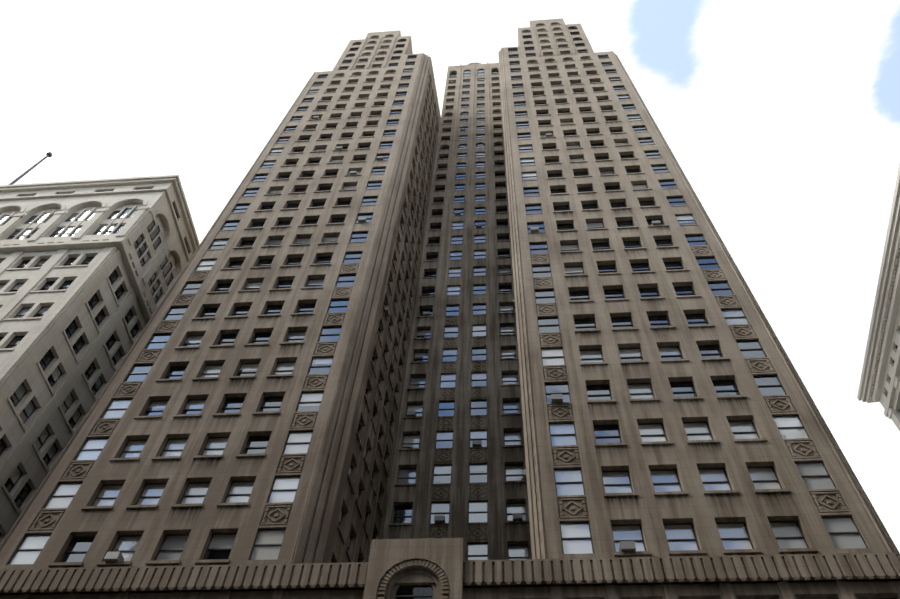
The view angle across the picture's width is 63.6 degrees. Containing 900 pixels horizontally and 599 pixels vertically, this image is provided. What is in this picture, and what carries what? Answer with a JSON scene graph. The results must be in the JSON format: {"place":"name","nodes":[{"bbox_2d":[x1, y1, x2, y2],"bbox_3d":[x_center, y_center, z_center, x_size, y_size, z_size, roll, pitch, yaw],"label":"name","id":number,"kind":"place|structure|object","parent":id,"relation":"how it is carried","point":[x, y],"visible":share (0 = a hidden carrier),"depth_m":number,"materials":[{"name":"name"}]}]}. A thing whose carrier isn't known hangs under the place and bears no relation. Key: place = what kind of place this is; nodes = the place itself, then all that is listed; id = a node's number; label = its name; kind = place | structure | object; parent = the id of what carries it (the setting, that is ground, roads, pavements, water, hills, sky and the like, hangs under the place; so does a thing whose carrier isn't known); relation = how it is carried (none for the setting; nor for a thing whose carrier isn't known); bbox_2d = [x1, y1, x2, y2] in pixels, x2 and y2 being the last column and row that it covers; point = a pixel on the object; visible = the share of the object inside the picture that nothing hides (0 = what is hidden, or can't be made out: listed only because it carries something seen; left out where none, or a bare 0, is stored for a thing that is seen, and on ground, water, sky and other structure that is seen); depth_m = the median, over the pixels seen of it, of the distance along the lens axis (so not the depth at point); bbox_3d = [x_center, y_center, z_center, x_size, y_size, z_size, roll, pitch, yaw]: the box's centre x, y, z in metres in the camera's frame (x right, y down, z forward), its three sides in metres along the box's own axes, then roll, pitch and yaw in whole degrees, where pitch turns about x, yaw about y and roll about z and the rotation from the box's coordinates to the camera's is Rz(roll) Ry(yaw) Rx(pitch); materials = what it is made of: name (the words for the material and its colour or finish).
{"place":"outdoors","nodes":[
{"label":"outdoors","id":0,"kind":"place"},
{"bbox_2d":[0,175,199,544],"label":"building","id":1,"kind":"structure","parent":0,"point":[91,271],"depth_m":56.49,"materials":[{"name":"stone"}]},
{"bbox_2d":[8,152,51,184],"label":"flagpole","id":2,"kind":"object","parent":1,"relation":"on","point":[48,154],"visible":0.9,"depth_m":76.68,"materials":[{"name":"grey metal"}]},
{"bbox_2d":[0,0,899,552],"label":"sky","id":3,"kind":"structure","parent":0,"point":[781,117],"materials":[{"name":"white"}]},
{"label":"ground","id":4,"kind":"structure","parent":0,"visible":0},
{"bbox_2d":[0,538,899,598],"bbox_3d":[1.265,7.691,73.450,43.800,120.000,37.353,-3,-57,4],"label":"tower base","id":5,"kind":"object","parent":4,"relation":"on","point":[431,568],"visible":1,"depth_m":32.62,"materials":[{"name":"stone"}]},
{"bbox_2d":[0,30,440,594],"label":"tower wing","id":6,"kind":"structure","parent":5,"relation":"on","point":[245,408],"depth_m":48.47,"materials":[{"name":"stone"}]},
{"bbox_2d":[296,62,548,590],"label":"skyscraper central section","id":7,"kind":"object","parent":5,"relation":"on","point":[459,464],"depth_m":62.44,"materials":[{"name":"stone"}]},
{"bbox_2d":[498,18,899,583],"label":"tower wing","id":8,"kind":"structure","parent":5,"relation":"on","point":[669,407],"depth_m":44.72,"materials":[{"name":"stone"}]},
{"bbox_2d":[857,163,899,430],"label":"building","id":9,"kind":"structure","parent":4,"relation":"on","point":[880,379],"depth_m":78.28,"materials":[{"name":"stone"}]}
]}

